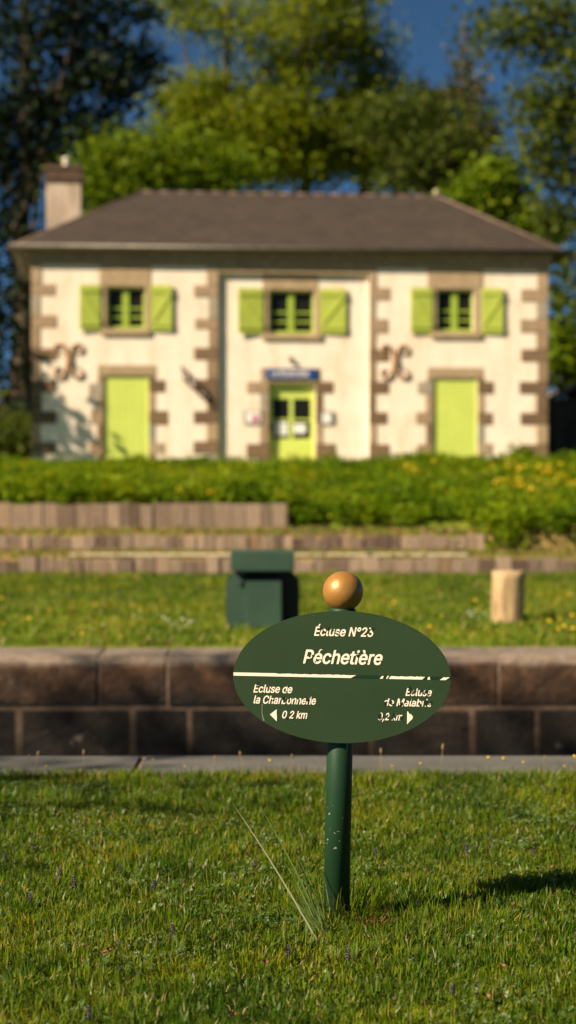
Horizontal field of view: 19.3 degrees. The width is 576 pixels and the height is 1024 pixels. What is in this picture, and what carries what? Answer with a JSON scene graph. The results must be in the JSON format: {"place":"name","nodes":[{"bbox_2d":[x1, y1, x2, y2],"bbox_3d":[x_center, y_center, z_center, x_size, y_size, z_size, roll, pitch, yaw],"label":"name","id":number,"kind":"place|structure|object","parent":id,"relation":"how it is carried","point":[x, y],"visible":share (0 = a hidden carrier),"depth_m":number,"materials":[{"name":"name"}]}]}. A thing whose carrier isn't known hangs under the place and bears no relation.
{"place":"outdoors","nodes":[
{"label":"outdoors","id":0,"kind":"place"},
{"bbox_2d":[0,762,575,1023],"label":"lawn","id":1,"kind":"structure","parent":0,"point":[264,894],"depth_m":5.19,"materials":[{"name":"plant"}]},
{"bbox_2d":[27,892,31,902],"bbox_3d":[-0.734,1.109,4.835,0.018,0.051,0.019,0,1,-42],"label":"flower spike","id":2,"kind":"object","parent":1,"relation":"on","point":[30,897],"visible":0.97,"depth_m":4.83,"materials":[{"name":"purple plant"}]},
{"bbox_2d":[71,875,77,893],"bbox_3d":[-0.627,1.100,4.987,0.024,0.066,0.023,0,0,0],"label":"flower spike","id":3,"kind":"object","parent":1,"relation":"on","point":[74,885],"visible":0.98,"depth_m":4.99,"materials":[{"name":"purple plant"}]},
{"bbox_2d":[85,1005,91,1023],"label":"flower spike","id":4,"kind":"object","parent":1,"relation":"on","point":[87,1016],"visible":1,"depth_m":3.75,"materials":[{"name":"purple plant"}]},
{"bbox_2d":[169,923,174,936],"bbox_3d":[-0.302,1.109,4.457,0.021,0.057,0.020,0,1,39],"label":"flower spike","id":5,"kind":"object","parent":1,"relation":"on","point":[172,929],"visible":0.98,"depth_m":4.46,"materials":[{"name":"purple plant"}]},
{"bbox_2d":[232,803,316,941],"bbox_3d":[-0.032,0.949,4.455,0.234,0.377,0.006,0,0,0],"label":"grass stalk","id":6,"kind":"object","parent":1,"relation":"on","point":[283,882],"depth_m":4.45,"materials":[{"name":"beige plant"}]},
{"bbox_2d":[0,760,575,779],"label":"edge grass","id":7,"kind":"structure","parent":1,"relation":"on","point":[285,770],"depth_m":7.19,"materials":[{"name":"green plant"}]},
{"bbox_2d":[0,777,575,1023],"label":"clover leaves","id":8,"kind":"object","parent":1,"relation":"on","point":[514,837],"visible":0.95,"depth_m":5.21,"materials":[{"name":"green plant"}]},
{"bbox_2d":[286,944,291,964],"bbox_3d":[0.002,1.113,4.268,0.018,0.052,0.019,0,0,-16],"label":"flower spike","id":9,"kind":"object","parent":1,"relation":"on","point":[288,951],"visible":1,"depth_m":4.27,"materials":[{"name":"purple plant"}]},
{"bbox_2d":[258,803,325,932],"bbox_3d":[0.013,0.963,4.575,0.199,0.346,0.003,0,0,19],"label":"grass stalk","id":10,"kind":"object","parent":1,"relation":"on","point":[293,867],"depth_m":4.58,"materials":[{"name":"green plant"}]},
{"bbox_2d":[285,833,324,923],"bbox_3d":[0.052,1.004,4.593,0.141,0.264,0.003,0,0,30],"label":"grass stalk","id":11,"kind":"object","parent":1,"relation":"on","point":[307,880],"depth_m":4.59,"materials":[{"name":"green plant"}]},
{"bbox_2d":[285,863,331,940],"bbox_3d":[0.049,1.043,4.553,0.144,0.186,0.170,0,0,0],"label":"grass tuft","id":12,"kind":"object","parent":1,"relation":"on","point":[315,916],"visible":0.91,"depth_m":4.55,"materials":[{"name":"green plant"}]},
{"bbox_2d":[267,871,399,926],"bbox_3d":[0.128,1.071,4.693,0.377,0.129,0.281,0,0,0],"label":"grass tuft","id":13,"kind":"object","parent":1,"relation":"on","point":[363,913],"visible":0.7,"depth_m":4.65,"materials":[{"name":"green plant"}]},
{"bbox_2d":[233,571,450,920],"bbox_3d":[0.142,0.709,4.685,0.594,1.092,0.112,1,0,0],"label":"lock sign","id":14,"kind":"object","parent":1,"relation":"on","point":[341,676],"visible":0.99,"depth_m":4.64,"materials":[{"name":"green metal"}]},
{"bbox_2d":[345,948,350,968],"bbox_3d":[0.149,1.111,4.212,0.020,0.057,0.021,0,0,18],"label":"flower spike","id":15,"kind":"object","parent":1,"relation":"on","point":[347,958],"visible":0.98,"depth_m":4.21,"materials":[{"name":"purple plant"}]},
{"bbox_2d":[340,904,394,927],"bbox_3d":[0.212,1.101,4.626,0.179,0.069,0.087,0,0,0],"label":"dead grass tuft","id":16,"kind":"object","parent":1,"relation":"on","point":[384,915],"visible":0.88,"depth_m":4.64,"materials":[{"name":"plant"}]},
{"bbox_2d":[448,984,454,996],"bbox_3d":[0.379,1.118,3.938,0.017,0.046,0.016,0,0,-8],"label":"flower spike","id":17,"kind":"object","parent":1,"relation":"on","point":[451,989],"visible":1,"depth_m":3.94,"materials":[{"name":"purple plant"}]},
{"bbox_2d":[0,567,575,648],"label":"lawn","id":18,"kind":"structure","parent":0,"point":[455,644],"depth_m":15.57,"materials":[{"name":"green plant"}]},
{"bbox_2d":[226,549,299,627],"bbox_3d":[-0.223,0.681,15.095,0.654,0.680,0.660,0,0,0],"label":"litter bin","id":19,"kind":"object","parent":18,"relation":"on","point":[262,586],"visible":0.87,"depth_m":14.84,"materials":[{"name":"green metal"}]},
{"bbox_2d":[0,556,575,573],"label":"retaining wall","id":20,"kind":"structure","parent":18,"relation":"on","point":[150,564],"depth_m":22.01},
{"bbox_2d":[491,571,524,623],"bbox_3d":[2.002,0.798,15.456,0.302,0.518,0.287,1,0,0],"label":"log post","id":21,"kind":"object","parent":18,"relation":"on","point":[508,596],"visible":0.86,"depth_m":15.33,"materials":[{"name":"brown wood"}]},
{"bbox_2d":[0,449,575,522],"bbox_3d":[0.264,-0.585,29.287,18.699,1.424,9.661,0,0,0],"label":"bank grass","id":22,"kind":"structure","parent":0,"point":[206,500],"depth_m":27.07,"materials":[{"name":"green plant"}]},
{"bbox_2d":[0,523,575,572],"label":"terrace lawn","id":23,"kind":"structure","parent":0,"point":[556,540],"depth_m":23.30,"materials":[{"name":"green plant"}]},
{"bbox_2d":[0,503,287,528],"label":"retaining wall","id":24,"kind":"structure","parent":23,"relation":"on","point":[192,515],"depth_m":24.40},
{"bbox_2d":[0,534,483,549],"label":"retaining wall","id":25,"kind":"structure","parent":23,"relation":"on","point":[380,541],"depth_m":23.21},
{"bbox_2d":[69,553,466,555],"bbox_3d":[-0.267,0.562,22.295,5.212,0.032,0.180,0,0,0],"label":"plank","id":26,"kind":"object","parent":23,"relation":"on","point":[228,554],"visible":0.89,"depth_m":22.20,"materials":[{"name":"brown wood"}]},
{"bbox_2d":[0,449,575,548],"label":"bank plants","id":27,"kind":"object","parent":23,"relation":"on","point":[503,512],"visible":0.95,"depth_m":25.62,"materials":[{"name":"green plant"}]},
{"bbox_2d":[0,497,575,528],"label":"grass","id":28,"kind":"structure","parent":0,"point":[345,523],"depth_m":24.60,"materials":[{"name":"green plant"}]},
{"bbox_2d":[0,382,31,459],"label":"broad shrub","id":29,"kind":"object","parent":28,"relation":"on","point":[16,434],"visible":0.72,"depth_m":40.99,"materials":[{"name":"green plant"}]},
{"bbox_2d":[0,0,188,417],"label":"tall tree","id":30,"kind":"object","parent":28,"relation":"on","point":[24,103],"visible":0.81,"depth_m":49.43,"materials":[{"name":"green plant"}]},
{"bbox_2d":[32,102,300,217],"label":"broad shrub","id":31,"kind":"object","parent":28,"relation":"on","point":[125,167],"visible":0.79,"depth_m":47.26,"materials":[{"name":"green plant"}]},
{"bbox_2d":[123,0,359,192],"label":"spreading tree","id":32,"kind":"object","parent":28,"relation":"on","point":[218,110],"visible":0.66,"depth_m":56.25,"materials":[{"name":"green plant"}]},
{"bbox_2d":[7,157,571,462],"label":"lock keeper house","id":33,"kind":"structure","parent":28,"relation":"on","point":[405,323],"depth_m":39.14,"materials":[{"name":"paint"}]},
{"bbox_2d":[100,266,150,335],"bbox_3d":[-3.705,-4.811,38.718,1.168,1.581,0.270,0,0,-5],"label":"window","id":34,"kind":"structure","parent":33,"relation":"in","point":[126,310],"depth_m":38.68,"materials":[{"name":"green paint"}]},
{"bbox_2d":[89,365,167,460],"bbox_3d":[-3.640,-2.060,38.697,1.792,2.578,0.094,0,0,-5],"label":"door","id":35,"kind":"structure","parent":33,"relation":"in","point":[126,425],"depth_m":38.70,"materials":[{"name":"paint"}]},
{"bbox_2d":[180,366,211,404],"bbox_3d":[-2.108,-2.888,38.737,0.727,0.896,0.110,0,0,-5],"label":"wall bracket","id":36,"kind":"object","parent":33,"relation":"attached to","point":[202,389],"depth_m":38.70,"materials":[{"name":"metal"}]},
{"bbox_2d":[244,411,260,423],"bbox_3d":[-0.819,-2.171,38.973,0.391,0.299,0.030,0,0,-5],"label":"notice","id":37,"kind":"object","parent":33,"relation":"attached to","point":[252,417],"visible":1,"depth_m":38.96,"materials":[{"name":"white paper"}]},
{"bbox_2d":[275,422,287,434],"bbox_3d":[-0.157,-1.923,39.216,0.300,0.299,0.006,0,0,-5],"label":"paper sheet","id":38,"kind":"object","parent":33,"relation":"attached to","point":[281,428],"visible":1,"depth_m":39.21,"materials":[{"name":"white paper"}]},
{"bbox_2d":[246,368,335,460],"bbox_3d":[0.059,-2.045,39.164,2.080,2.542,0.200,0,0,-5],"label":"door","id":39,"kind":"structure","parent":33,"relation":"in","point":[286,401],"depth_m":39.19,"materials":[{"name":"paint"}]},
{"bbox_2d":[266,369,316,378],"bbox_3d":[0.084,-3.177,39.041,1.190,0.230,0.036,0,0,-5],"label":"name sign","id":40,"kind":"object","parent":33,"relation":"attached to","point":[291,373],"visible":1,"depth_m":39.02,"materials":[{"name":"blue metal"}]},
{"bbox_2d":[262,275,320,339],"bbox_3d":[0.077,-4.697,39.139,1.375,1.474,0.270,0,0,-5],"label":"window","id":41,"kind":"structure","parent":33,"relation":"in","point":[287,315],"depth_m":39.14,"materials":[{"name":"green paint"}]},
{"bbox_2d":[293,424,305,432],"bbox_3d":[0.246,-1.930,39.250,0.324,0.219,0.006,0,0,-5],"label":"paper sheet","id":42,"kind":"object","parent":33,"relation":"attached to","point":[299,428],"visible":1,"depth_m":39.25,"materials":[{"name":"white paper"}]},
{"bbox_2d":[322,411,333,423],"bbox_3d":[0.925,-2.168,39.123,0.290,0.300,0.026,0,0,-5],"label":"notice","id":43,"kind":"object","parent":33,"relation":"attached to","point":[327,417],"visible":1,"depth_m":39.11,"materials":[{"name":"white paper"}]},
{"bbox_2d":[416,367,492,458],"bbox_3d":[3.855,-2.061,39.330,1.816,2.570,0.094,0,0,-5],"label":"door","id":44,"kind":"structure","parent":33,"relation":"in","point":[451,418],"depth_m":39.33,"materials":[{"name":"paint"}]},
{"bbox_2d":[427,269,482,338],"bbox_3d":[3.863,-4.812,39.358,1.301,1.588,0.270,0,0,-5],"label":"window","id":45,"kind":"structure","parent":33,"relation":"in","point":[452,309],"depth_m":39.31,"materials":[{"name":"green paint"}]},
{"bbox_2d":[222,0,413,193],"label":"spreading tree","id":46,"kind":"object","parent":28,"relation":"on","point":[330,12],"visible":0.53,"depth_m":58.38,"materials":[{"name":"green plant"}]},
{"bbox_2d":[278,5,441,193],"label":"spreading tree","id":47,"kind":"object","parent":28,"relation":"on","point":[365,76],"visible":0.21,"depth_m":60.31,"materials":[{"name":"green plant"}]},
{"bbox_2d":[299,71,543,198],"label":"spreading tree","id":48,"kind":"object","parent":28,"relation":"on","point":[426,162],"visible":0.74,"depth_m":54.43,"materials":[{"name":"green plant"}]},
{"bbox_2d":[406,19,519,198],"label":"ivy tree","id":49,"kind":"object","parent":28,"relation":"on","point":[474,89],"visible":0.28,"depth_m":59.52,"materials":[{"name":"green plant"}]},
{"bbox_2d":[430,137,574,249],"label":"broad shrub","id":50,"kind":"object","parent":28,"relation":"on","point":[488,188],"visible":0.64,"depth_m":46.35,"materials":[{"name":"green plant"}]},
{"bbox_2d":[435,0,575,324],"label":"overhanging tree","id":51,"kind":"object","parent":28,"relation":"on","point":[556,109],"visible":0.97,"depth_m":44.65,"materials":[{"name":"green plant"}]},
{"bbox_2d":[496,441,539,458],"bbox_3d":[4.886,-1.073,36.567,1.077,0.883,1.531,0,1,-35],"label":"corner shrub","id":52,"kind":"object","parent":28,"relation":"on","point":[526,450],"visible":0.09,"depth_m":36.26,"materials":[{"name":"green plant"}]},
{"bbox_2d":[547,287,575,399],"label":"broad shrub","id":53,"kind":"object","parent":28,"relation":"on","point":[562,351],"visible":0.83,"depth_m":47.09,"materials":[{"name":"green plant"}]},
{"bbox_2d":[547,396,575,457],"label":"board fence","id":54,"kind":"object","parent":28,"relation":"on","point":[564,406],"visible":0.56,"depth_m":43.00,"materials":[{"name":"black wood"}]},
{"bbox_2d":[548,381,575,455],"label":"shed","id":55,"kind":"structure","parent":28,"relation":"on","point":[557,393],"depth_m":46.19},
{"bbox_2d":[0,0,575,412],"label":"sky","id":56,"kind":"structure","parent":0,"point":[429,13],"materials":[{"name":"blue"}]},
{"label":"canal water","id":57,"kind":"structure","parent":0,"visible":0},
{"bbox_2d":[0,647,575,756],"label":"stone wall","id":58,"kind":"structure","parent":57,"relation":"in","point":[146,702],"depth_m":12.79,"materials":[{"name":"stone"}]},
{"bbox_2d":[0,756,575,774],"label":"lock wall","id":59,"kind":"structure","parent":57,"relation":"in","point":[369,763],"depth_m":7.53,"materials":[{"name":"stone"}]}
]}

